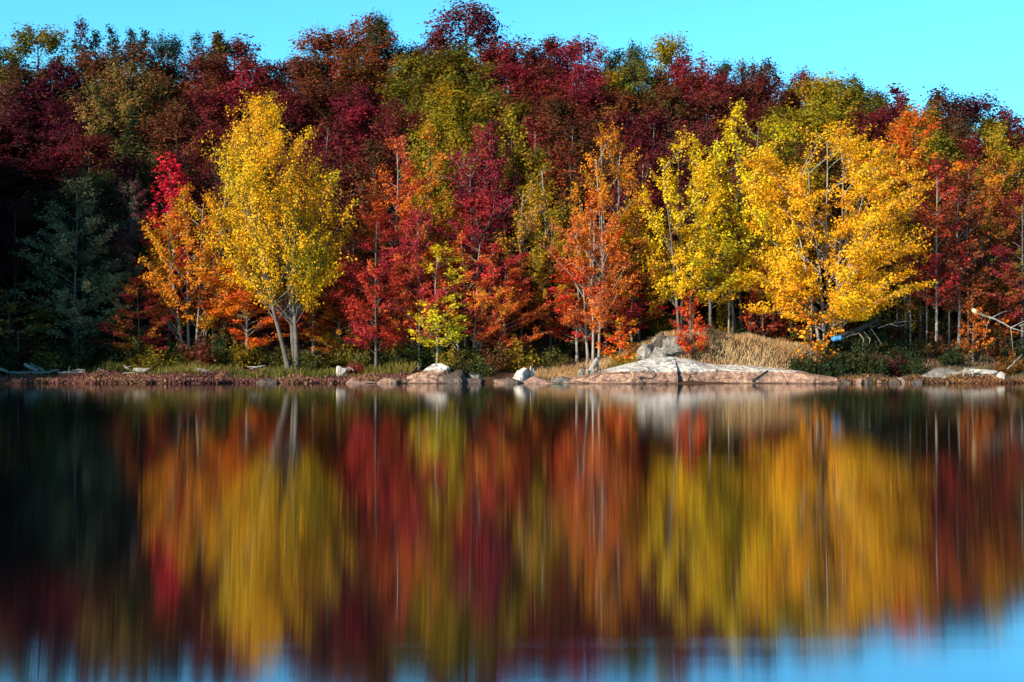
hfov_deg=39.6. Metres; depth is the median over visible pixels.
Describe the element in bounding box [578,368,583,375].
stone
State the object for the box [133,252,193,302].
young tree
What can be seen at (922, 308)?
maple tree
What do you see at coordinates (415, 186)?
maple tree
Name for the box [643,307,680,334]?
shrub
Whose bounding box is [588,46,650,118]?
oak tree
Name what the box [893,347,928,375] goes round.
shrub
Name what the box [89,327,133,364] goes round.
shrub
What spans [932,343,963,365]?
shrub
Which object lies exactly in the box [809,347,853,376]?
shrub
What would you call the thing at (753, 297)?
maple tree
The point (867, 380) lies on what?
stone
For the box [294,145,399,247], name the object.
maple tree
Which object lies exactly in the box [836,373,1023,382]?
waterline brush
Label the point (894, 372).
shrub
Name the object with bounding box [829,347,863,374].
shrub
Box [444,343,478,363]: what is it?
shrub
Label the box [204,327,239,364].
shrub
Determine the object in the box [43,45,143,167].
maple tree
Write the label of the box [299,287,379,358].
maple tree
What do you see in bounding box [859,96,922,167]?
maple tree
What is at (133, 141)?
conifer tree
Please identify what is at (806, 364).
shrub
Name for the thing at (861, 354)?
shrub
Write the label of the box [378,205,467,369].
maple tree
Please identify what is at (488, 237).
young tree
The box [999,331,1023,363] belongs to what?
shrub
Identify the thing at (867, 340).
shrub
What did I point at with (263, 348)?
shrub
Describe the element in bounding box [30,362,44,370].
driftwood
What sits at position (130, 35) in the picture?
oak tree
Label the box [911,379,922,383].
stone
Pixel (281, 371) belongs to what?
marsh grass
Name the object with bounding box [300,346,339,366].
shrub
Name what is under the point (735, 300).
maple tree
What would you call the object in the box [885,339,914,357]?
shrub
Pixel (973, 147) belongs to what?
maple tree
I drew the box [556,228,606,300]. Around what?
young tree
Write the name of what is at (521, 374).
boulder
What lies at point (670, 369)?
rock ledge
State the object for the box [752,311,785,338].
shrub
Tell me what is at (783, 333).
shrub
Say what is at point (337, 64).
maple tree
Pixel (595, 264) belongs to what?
young tree
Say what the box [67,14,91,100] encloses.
maple tree
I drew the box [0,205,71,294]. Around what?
maple tree
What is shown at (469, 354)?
shrub
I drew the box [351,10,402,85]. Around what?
oak tree
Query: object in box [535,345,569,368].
shrub
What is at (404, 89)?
oak tree
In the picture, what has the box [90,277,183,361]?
maple tree
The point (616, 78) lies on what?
oak tree
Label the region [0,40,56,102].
oak tree
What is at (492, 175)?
maple tree
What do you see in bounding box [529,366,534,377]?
boulder
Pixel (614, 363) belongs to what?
shrub
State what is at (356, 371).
shrub
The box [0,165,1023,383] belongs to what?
ground
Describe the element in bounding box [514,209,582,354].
maple tree
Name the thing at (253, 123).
maple tree
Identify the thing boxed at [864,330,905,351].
shrub
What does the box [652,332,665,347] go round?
boulder
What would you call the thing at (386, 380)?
boulder
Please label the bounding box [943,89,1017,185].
maple tree
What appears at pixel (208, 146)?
maple tree
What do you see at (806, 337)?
maple tree
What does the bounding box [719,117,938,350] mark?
maple tree
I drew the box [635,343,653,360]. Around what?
boulder
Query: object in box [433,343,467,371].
shrub
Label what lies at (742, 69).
maple tree
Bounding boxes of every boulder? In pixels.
[256,378,276,382]
[336,366,345,375]
[346,378,376,383]
[377,377,399,383]
[406,363,450,383]
[443,370,466,382]
[466,378,484,382]
[467,371,482,378]
[493,379,508,383]
[506,376,523,383]
[513,367,528,380]
[523,376,556,383]
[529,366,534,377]
[551,376,570,383]
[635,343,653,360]
[648,347,668,358]
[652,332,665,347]
[653,335,689,356]
[921,367,968,378]
[960,369,997,375]
[996,372,1004,379]
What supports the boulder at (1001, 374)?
on the ground at (539, 345)
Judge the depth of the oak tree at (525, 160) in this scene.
102.84 m
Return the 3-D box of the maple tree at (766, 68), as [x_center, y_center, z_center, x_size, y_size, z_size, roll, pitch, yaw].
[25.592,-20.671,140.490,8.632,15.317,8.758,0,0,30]
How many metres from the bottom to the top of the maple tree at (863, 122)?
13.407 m
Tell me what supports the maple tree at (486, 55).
on the ground at (539, 345)
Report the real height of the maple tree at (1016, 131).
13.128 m
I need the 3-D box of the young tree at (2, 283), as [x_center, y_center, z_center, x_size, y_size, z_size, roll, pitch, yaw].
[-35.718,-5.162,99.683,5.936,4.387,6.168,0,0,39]
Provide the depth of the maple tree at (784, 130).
93.20 m
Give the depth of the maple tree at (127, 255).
92.68 m
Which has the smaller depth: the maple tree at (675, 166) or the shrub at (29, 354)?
the shrub at (29, 354)
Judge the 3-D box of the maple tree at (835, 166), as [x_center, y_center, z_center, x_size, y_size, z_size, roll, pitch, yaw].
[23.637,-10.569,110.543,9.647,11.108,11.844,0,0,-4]
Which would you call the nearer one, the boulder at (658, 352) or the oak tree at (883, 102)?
the boulder at (658, 352)
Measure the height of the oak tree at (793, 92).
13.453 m
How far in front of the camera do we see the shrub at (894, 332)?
90.84 m
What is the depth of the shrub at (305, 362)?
86.76 m
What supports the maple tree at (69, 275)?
on the ground at (539, 345)
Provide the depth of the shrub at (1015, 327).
92.42 m
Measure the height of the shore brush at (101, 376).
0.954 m
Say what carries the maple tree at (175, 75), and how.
on the ground at (539, 345)
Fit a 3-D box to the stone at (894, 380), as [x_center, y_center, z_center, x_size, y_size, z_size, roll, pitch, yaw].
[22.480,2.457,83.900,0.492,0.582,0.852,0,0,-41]
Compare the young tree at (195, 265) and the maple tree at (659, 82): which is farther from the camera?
the maple tree at (659, 82)
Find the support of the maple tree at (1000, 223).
on the ground at (539, 345)
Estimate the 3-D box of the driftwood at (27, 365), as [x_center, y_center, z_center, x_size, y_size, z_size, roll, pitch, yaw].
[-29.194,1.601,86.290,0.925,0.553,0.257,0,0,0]
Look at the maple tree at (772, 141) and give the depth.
111.56 m
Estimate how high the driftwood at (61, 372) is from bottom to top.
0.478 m
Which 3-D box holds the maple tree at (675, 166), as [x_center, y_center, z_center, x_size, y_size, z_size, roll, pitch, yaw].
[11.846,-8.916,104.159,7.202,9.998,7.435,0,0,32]
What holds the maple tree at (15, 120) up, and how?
on the ground at (539, 345)
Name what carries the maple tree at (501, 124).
on the ground at (539, 345)
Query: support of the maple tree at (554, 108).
on the ground at (539, 345)
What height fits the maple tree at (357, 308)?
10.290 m
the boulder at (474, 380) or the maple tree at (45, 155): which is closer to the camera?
the boulder at (474, 380)
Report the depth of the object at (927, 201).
91.25 m
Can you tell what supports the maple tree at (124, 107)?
on the ground at (539, 345)
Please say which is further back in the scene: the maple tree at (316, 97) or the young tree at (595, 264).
the maple tree at (316, 97)
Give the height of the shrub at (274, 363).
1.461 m
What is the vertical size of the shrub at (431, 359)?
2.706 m
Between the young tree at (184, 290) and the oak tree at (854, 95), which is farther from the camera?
the oak tree at (854, 95)
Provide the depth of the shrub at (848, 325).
92.12 m
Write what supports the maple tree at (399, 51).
on the ground at (539, 345)
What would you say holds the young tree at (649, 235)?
on the ground at (539, 345)
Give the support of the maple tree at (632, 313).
on the ground at (539, 345)
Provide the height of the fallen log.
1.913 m
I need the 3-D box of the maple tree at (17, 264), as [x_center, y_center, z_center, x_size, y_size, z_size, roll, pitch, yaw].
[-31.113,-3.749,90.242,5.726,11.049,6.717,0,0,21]
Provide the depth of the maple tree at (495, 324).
88.02 m
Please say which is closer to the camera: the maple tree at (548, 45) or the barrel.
the barrel
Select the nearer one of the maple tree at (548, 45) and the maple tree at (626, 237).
the maple tree at (626, 237)
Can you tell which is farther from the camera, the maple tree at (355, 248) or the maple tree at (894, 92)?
the maple tree at (894, 92)
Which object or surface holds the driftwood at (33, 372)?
on the ground at (539, 345)
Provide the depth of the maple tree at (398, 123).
108.99 m
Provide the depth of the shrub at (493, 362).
87.09 m
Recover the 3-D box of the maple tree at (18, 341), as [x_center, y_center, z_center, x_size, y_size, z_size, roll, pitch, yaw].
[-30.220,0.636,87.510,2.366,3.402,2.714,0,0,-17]
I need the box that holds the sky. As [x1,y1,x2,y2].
[0,0,1023,144]
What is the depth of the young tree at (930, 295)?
97.10 m
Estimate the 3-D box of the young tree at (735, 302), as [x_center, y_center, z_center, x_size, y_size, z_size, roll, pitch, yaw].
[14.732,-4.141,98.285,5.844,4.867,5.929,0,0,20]
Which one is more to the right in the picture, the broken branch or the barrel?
the broken branch
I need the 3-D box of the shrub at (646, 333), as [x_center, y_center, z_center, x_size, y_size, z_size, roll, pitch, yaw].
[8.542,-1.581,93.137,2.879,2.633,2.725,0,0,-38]
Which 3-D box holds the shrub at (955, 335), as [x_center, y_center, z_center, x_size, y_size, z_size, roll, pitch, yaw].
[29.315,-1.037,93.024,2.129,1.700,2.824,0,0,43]
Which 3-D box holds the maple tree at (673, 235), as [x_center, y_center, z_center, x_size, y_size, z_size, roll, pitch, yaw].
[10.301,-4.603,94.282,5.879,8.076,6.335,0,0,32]
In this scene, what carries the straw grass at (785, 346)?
on the ground at (539, 345)
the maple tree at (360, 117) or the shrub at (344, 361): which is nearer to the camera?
the shrub at (344, 361)
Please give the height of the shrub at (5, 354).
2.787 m
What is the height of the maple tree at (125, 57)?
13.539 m
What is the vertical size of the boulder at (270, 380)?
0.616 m
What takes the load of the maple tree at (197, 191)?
on the ground at (539, 345)
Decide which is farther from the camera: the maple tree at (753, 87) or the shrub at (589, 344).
the maple tree at (753, 87)
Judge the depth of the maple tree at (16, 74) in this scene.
127.54 m
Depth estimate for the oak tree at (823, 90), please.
128.26 m
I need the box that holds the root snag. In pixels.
[962,367,978,376]
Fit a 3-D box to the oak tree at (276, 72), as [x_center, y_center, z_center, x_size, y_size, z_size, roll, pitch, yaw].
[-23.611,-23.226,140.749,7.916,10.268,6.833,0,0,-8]
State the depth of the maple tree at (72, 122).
121.09 m
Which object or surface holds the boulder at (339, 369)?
on the ground at (539, 345)
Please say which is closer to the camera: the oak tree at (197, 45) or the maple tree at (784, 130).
the maple tree at (784, 130)
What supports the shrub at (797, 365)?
on the ground at (539, 345)
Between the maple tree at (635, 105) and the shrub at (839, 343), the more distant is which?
the maple tree at (635, 105)
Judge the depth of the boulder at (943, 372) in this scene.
85.29 m
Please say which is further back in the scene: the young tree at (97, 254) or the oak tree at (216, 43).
the oak tree at (216, 43)
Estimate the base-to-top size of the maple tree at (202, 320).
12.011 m
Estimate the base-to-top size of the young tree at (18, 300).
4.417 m
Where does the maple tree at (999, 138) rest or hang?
on the ground at (539, 345)
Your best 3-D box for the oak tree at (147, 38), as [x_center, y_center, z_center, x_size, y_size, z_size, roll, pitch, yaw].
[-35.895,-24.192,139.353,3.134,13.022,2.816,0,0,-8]
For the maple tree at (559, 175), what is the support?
on the ground at (539, 345)
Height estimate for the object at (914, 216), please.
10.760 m
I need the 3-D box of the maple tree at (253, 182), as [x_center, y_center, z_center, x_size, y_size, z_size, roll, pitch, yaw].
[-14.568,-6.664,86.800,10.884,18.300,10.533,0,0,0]
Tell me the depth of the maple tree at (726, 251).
88.04 m
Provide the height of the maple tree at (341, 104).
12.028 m
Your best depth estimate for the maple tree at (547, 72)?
131.78 m
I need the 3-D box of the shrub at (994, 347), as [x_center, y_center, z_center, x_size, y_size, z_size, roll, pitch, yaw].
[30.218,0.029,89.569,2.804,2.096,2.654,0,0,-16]
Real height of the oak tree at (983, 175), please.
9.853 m
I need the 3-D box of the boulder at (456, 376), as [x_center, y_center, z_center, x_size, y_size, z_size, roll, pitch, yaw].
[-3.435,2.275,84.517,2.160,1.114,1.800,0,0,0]
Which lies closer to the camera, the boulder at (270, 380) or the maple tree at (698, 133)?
the boulder at (270, 380)
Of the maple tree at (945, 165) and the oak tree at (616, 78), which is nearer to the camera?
the maple tree at (945, 165)
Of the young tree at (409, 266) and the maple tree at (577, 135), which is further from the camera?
the maple tree at (577, 135)
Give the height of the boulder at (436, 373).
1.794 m
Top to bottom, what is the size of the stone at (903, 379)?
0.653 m
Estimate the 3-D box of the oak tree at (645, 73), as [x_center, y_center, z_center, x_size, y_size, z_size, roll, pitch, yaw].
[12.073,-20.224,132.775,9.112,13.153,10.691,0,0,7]
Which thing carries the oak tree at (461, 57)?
on the ground at (539, 345)
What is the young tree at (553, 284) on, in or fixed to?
on the ground at (539, 345)
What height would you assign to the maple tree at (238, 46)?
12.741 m
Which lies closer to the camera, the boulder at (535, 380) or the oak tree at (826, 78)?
the boulder at (535, 380)
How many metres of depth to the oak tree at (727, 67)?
139.18 m
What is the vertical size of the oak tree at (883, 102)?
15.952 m
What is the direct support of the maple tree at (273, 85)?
on the ground at (539, 345)
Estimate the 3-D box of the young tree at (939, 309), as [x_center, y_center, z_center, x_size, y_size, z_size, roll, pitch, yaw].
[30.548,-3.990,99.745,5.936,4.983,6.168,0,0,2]
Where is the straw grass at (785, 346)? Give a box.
[534,327,824,378]
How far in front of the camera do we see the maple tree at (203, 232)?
93.95 m
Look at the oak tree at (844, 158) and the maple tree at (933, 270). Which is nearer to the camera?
the maple tree at (933, 270)
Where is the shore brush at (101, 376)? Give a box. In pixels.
[0,369,412,383]
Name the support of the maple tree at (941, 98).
on the ground at (539, 345)
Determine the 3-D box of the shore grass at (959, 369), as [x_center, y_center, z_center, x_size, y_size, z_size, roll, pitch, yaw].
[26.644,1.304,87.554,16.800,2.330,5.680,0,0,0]
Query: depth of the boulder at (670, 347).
86.60 m
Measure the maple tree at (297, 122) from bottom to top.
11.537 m
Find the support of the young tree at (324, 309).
on the ground at (539, 345)
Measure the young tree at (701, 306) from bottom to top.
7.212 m
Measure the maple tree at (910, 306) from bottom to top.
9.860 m
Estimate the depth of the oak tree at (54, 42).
138.55 m
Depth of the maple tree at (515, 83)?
130.44 m
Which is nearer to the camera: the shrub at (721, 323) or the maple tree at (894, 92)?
the shrub at (721, 323)
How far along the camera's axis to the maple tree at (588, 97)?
120.86 m
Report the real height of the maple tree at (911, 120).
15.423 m
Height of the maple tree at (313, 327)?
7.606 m
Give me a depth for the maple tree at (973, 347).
88.50 m
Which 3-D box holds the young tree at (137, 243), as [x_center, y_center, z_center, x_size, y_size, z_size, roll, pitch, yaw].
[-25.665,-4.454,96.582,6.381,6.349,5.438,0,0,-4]
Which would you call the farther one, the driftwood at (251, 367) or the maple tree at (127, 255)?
the maple tree at (127, 255)
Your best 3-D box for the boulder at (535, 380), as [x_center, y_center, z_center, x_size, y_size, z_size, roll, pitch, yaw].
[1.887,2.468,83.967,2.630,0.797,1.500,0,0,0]
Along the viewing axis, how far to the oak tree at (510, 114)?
103.45 m
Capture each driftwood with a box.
[6,371,49,373]
[24,363,38,371]
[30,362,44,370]
[58,366,85,373]
[132,367,151,372]
[247,365,265,368]
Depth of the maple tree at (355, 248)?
94.62 m
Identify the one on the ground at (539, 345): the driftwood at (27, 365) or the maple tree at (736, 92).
the maple tree at (736, 92)
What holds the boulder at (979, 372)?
on the ground at (539, 345)
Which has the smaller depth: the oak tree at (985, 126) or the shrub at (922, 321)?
the shrub at (922, 321)
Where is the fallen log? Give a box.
[833,318,917,345]
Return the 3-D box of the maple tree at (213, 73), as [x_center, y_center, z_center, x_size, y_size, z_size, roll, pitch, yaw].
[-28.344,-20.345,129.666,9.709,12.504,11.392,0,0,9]
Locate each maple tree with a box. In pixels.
[0,53,113,162]
[0,58,65,158]
[0,105,87,191]
[0,120,53,193]
[0,148,86,242]
[0,196,66,343]
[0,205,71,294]
[0,288,62,366]
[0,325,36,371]
[5,94,132,192]
[5,175,149,353]
[13,211,139,350]
[27,127,156,241]
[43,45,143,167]
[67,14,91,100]
[69,52,184,194]
[70,33,180,159]
[90,179,165,341]
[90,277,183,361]
[113,97,223,225]
[124,76,206,183]
[131,152,196,346]
[133,148,234,263]
[134,182,242,350]
[138,87,252,189]
[139,60,198,147]
[146,51,247,134]
[152,120,276,238]
[174,244,259,355]
[175,30,290,102]
[178,135,257,249]
[178,166,267,325]
[179,52,297,130]
[180,87,358,373]
[186,93,304,183]
[196,253,289,350]
[234,73,303,146]
[245,86,339,202]
[255,245,356,353]
[264,112,377,242]
[266,54,325,93]
[278,48,349,134]
[286,24,374,121]
[286,75,386,182]
[291,38,386,132]
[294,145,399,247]
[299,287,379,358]
[301,96,415,234]
[312,136,417,255]
[313,77,410,186]
[320,208,384,321]
[322,7,405,86]
[324,53,423,156]
[326,208,431,369]
[341,133,445,351]
[345,100,469,230]
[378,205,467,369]
[380,40,442,100]
[392,121,454,323]
[397,241,472,362]
[406,0,534,102]
[409,24,470,97]
[417,189,540,352]
[418,227,519,360]
[429,144,523,339]
[450,120,527,246]
[460,34,535,95]
[460,256,551,359]
[466,58,558,137]
[467,116,521,195]
[486,87,559,153]
[486,175,559,343]
[494,55,569,140]
[495,113,564,247]
[501,90,605,195]
[505,39,564,103]
[505,161,579,317]
[510,110,622,247]
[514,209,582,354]
[517,58,618,147]
[517,133,627,265]
[522,32,575,99]
[535,188,643,361]
[537,268,613,361]
[549,109,659,227]
[550,33,613,122]
[551,81,637,183]
[552,117,663,356]
[587,199,684,343]
[591,315,641,362]
[594,86,672,194]
[597,133,698,264]
[603,274,669,346]
[606,104,700,242]
[622,80,706,189]
[629,209,707,322]
[631,67,708,150]
[632,150,708,248]
[635,125,742,330]
[637,113,734,210]
[644,66,731,138]
[645,47,736,120]
[660,90,753,188]
[663,169,751,273]
[663,203,762,332]
[669,290,713,359]
[683,97,809,336]
[686,130,775,201]
[687,74,756,139]
[695,96,793,189]
[702,210,758,321]
[712,65,807,128]
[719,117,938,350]
[728,109,829,315]
[730,56,773,104]
[738,130,830,222]
[738,267,782,337]
[747,56,805,128]
[776,131,862,227]
[781,63,819,110]
[786,276,843,362]
[806,103,912,165]
[806,169,891,284]
[852,104,992,321]
[854,195,922,318]
[855,142,940,221]
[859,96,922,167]
[862,107,897,159]
[862,178,966,303]
[865,86,893,122]
[883,199,933,345]
[885,83,916,121]
[892,154,991,217]
[892,157,975,348]
[896,211,946,342]
[897,82,984,147]
[924,167,1002,348]
[927,106,992,172]
[927,185,992,312]
[940,184,1023,328]
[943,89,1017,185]
[949,297,994,362]
[951,134,1005,203]
[960,121,1023,305]
[967,185,1023,347]
[969,279,1023,338]
[978,103,1023,181]
[981,118,1023,198]
[1003,177,1023,209]
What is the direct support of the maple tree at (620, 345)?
on the ground at (539, 345)
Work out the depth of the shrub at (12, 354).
86.73 m
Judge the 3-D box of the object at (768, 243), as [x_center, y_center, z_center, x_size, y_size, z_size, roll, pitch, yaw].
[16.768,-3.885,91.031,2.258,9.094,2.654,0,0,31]
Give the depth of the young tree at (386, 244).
99.44 m
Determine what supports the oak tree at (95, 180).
on the ground at (539, 345)
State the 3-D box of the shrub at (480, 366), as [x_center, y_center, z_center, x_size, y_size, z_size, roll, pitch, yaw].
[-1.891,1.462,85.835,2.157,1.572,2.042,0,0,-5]
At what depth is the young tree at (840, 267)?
98.86 m
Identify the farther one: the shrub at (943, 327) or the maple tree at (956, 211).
the maple tree at (956, 211)
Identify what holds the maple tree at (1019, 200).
on the ground at (539, 345)
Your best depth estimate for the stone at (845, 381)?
83.75 m
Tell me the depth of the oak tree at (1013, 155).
119.83 m
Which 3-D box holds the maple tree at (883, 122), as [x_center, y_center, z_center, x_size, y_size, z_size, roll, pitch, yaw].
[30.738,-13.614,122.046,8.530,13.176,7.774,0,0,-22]
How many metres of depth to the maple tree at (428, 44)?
142.73 m
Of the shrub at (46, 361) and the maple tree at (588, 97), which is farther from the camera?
the maple tree at (588, 97)
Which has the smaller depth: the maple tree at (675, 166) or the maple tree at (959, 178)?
the maple tree at (959, 178)
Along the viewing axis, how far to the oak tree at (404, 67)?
130.07 m
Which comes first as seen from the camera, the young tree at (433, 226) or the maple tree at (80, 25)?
the young tree at (433, 226)
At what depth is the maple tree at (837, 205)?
98.90 m
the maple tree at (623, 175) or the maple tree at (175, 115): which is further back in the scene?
the maple tree at (175, 115)
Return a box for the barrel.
[831,335,842,340]
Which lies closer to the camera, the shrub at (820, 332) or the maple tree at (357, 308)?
the maple tree at (357, 308)
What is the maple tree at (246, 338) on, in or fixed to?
on the ground at (539, 345)
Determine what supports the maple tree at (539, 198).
on the ground at (539, 345)
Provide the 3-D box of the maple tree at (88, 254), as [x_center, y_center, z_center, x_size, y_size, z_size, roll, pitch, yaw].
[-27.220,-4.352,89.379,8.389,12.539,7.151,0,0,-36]
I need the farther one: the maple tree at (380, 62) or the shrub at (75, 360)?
the maple tree at (380, 62)
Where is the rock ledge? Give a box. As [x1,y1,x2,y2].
[559,356,841,383]
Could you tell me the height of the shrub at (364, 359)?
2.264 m
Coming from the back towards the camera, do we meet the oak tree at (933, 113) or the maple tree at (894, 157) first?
the oak tree at (933, 113)
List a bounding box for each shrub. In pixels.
[0,329,9,372]
[0,336,28,374]
[16,332,52,364]
[26,336,72,372]
[51,331,93,371]
[68,326,104,367]
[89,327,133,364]
[122,326,155,367]
[122,344,182,369]
[162,335,203,365]
[169,330,223,366]
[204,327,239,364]
[225,335,266,367]
[244,340,278,365]
[257,345,305,366]
[289,342,324,373]
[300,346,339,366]
[324,338,364,365]
[343,357,366,374]
[348,342,373,368]
[369,344,410,366]
[380,326,421,364]
[395,324,446,367]
[420,336,457,362]
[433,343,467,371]
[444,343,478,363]
[448,350,478,376]
[454,334,482,365]
[464,352,498,376]
[479,333,518,370]
[493,333,542,371]
[520,348,547,365]
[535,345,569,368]
[552,325,590,356]
[578,327,621,348]
[589,323,640,352]
[605,355,624,368]
[620,348,638,363]
[627,298,666,335]
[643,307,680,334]
[671,310,708,331]
[703,297,738,332]
[726,308,758,334]
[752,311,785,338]
[764,310,813,343]
[784,348,811,370]
[792,352,829,374]
[798,303,832,334]
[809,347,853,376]
[821,327,851,351]
[826,317,865,338]
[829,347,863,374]
[836,324,872,351]
[841,337,875,374]
[844,307,895,335]
[853,327,886,350]
[855,345,899,375]
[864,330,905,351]
[872,307,914,345]
[879,346,914,376]
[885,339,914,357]
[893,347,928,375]
[899,304,939,336]
[902,335,931,356]
[909,332,954,354]
[914,311,957,343]
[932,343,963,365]
[950,315,978,337]
[969,320,1015,344]
[974,326,1017,357]
[983,295,1020,338]
[989,348,1023,374]
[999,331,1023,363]
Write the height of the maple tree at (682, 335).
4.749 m
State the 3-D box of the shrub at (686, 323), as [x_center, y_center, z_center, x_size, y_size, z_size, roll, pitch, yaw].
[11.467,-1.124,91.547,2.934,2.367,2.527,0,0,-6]
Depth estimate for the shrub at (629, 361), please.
86.07 m
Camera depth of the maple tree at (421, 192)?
94.83 m
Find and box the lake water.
[0,383,1023,681]
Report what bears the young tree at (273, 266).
on the ground at (539, 345)
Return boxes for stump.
[588,355,599,372]
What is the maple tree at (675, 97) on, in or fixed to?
on the ground at (539, 345)
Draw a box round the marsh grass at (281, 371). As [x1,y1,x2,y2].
[2,357,416,378]
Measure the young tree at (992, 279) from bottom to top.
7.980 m
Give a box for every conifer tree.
[111,110,154,231]
[121,170,158,267]
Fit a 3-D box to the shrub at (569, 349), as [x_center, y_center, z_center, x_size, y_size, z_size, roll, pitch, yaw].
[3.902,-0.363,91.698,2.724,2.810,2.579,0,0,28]
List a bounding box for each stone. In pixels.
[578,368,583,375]
[840,379,850,383]
[853,378,861,382]
[863,377,873,383]
[887,378,900,383]
[897,377,908,382]
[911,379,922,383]
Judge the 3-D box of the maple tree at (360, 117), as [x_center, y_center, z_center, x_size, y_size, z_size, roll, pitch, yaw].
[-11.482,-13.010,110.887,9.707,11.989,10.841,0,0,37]
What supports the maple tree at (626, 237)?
on the ground at (539, 345)
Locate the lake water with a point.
(482, 533)
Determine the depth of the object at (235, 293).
90.89 m
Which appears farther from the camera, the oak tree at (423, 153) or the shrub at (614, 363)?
the oak tree at (423, 153)
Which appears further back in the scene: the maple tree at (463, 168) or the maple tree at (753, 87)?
the maple tree at (753, 87)
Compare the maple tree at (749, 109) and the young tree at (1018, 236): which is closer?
the young tree at (1018, 236)
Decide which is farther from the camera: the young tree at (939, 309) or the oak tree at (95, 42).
the oak tree at (95, 42)
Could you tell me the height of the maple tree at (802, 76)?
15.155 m
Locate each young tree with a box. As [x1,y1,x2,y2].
[0,241,34,295]
[0,259,86,317]
[18,240,101,297]
[61,238,129,287]
[88,233,174,318]
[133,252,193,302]
[175,249,226,289]
[196,250,263,311]
[246,246,285,304]
[290,265,365,320]
[317,226,379,296]
[357,241,407,290]
[379,236,447,316]
[409,219,482,299]
[442,217,522,279]
[469,248,551,319]
[518,252,573,305]
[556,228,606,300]
[571,232,648,320]
[609,218,672,303]
[653,219,721,315]
[688,266,749,313]
[759,272,832,320]
[810,255,859,311]
[822,236,868,292]
[842,222,929,320]
[895,236,955,320]
[925,274,971,317]
[940,216,1012,321]
[982,214,1023,322]
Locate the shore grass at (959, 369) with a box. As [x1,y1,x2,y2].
[832,345,1023,379]
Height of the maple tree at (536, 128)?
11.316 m
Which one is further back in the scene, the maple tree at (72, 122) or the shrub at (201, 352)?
the maple tree at (72, 122)
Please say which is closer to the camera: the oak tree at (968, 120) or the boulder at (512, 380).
the boulder at (512, 380)
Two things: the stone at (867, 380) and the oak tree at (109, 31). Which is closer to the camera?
the stone at (867, 380)
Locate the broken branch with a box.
[971,308,1023,352]
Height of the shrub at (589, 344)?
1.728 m
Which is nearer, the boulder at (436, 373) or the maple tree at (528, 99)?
the boulder at (436, 373)
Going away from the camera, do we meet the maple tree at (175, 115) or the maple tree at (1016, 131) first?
the maple tree at (175, 115)
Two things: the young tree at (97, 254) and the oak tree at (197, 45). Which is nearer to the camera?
the young tree at (97, 254)
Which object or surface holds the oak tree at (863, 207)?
on the ground at (539, 345)
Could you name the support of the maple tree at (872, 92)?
on the ground at (539, 345)
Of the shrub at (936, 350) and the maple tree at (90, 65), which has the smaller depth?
the shrub at (936, 350)
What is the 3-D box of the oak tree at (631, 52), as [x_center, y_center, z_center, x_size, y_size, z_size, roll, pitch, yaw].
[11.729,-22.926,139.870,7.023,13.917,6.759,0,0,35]
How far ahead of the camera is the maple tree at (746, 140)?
108.32 m
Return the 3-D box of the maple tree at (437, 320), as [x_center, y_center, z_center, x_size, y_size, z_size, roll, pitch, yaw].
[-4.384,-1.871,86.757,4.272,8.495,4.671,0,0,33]
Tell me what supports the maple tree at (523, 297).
on the ground at (539, 345)
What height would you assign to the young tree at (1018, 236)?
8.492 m
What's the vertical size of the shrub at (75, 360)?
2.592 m
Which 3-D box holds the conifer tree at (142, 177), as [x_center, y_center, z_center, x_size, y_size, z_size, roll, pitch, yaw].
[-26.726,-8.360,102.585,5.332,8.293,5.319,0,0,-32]
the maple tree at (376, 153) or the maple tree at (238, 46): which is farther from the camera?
the maple tree at (238, 46)
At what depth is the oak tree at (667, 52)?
140.61 m
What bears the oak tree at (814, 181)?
on the ground at (539, 345)
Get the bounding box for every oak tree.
[0,20,82,129]
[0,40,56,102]
[1,188,99,288]
[40,167,154,271]
[80,28,108,91]
[97,24,125,121]
[121,26,137,98]
[134,27,155,96]
[135,29,194,100]
[183,29,207,92]
[200,30,232,116]
[245,57,301,97]
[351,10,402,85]
[362,78,432,173]
[372,47,469,130]
[391,77,513,219]
[395,109,484,264]
[398,41,532,142]
[421,85,543,202]
[478,140,584,267]
[494,104,531,251]
[587,66,642,152]
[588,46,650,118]
[597,52,679,127]
[605,39,663,106]
[643,31,712,89]
[691,170,831,305]
[711,55,748,106]
[734,99,832,168]
[775,164,850,259]
[778,82,810,130]
[784,72,855,161]
[789,100,850,169]
[807,66,849,120]
[808,79,892,161]
[814,133,894,222]
[829,67,890,115]
[837,167,908,261]
[872,117,948,184]
[894,97,976,159]
[919,130,979,201]
[941,92,982,151]
[956,113,1023,201]
[961,164,1021,215]
[979,142,1023,208]
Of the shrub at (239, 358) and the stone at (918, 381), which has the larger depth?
the shrub at (239, 358)
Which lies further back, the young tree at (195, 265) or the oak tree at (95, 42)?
the oak tree at (95, 42)
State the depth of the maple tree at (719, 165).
90.36 m
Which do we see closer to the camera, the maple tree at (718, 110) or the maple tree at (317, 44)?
the maple tree at (718, 110)
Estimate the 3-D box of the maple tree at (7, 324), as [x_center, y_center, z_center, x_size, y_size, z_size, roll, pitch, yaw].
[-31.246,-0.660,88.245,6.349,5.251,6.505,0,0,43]

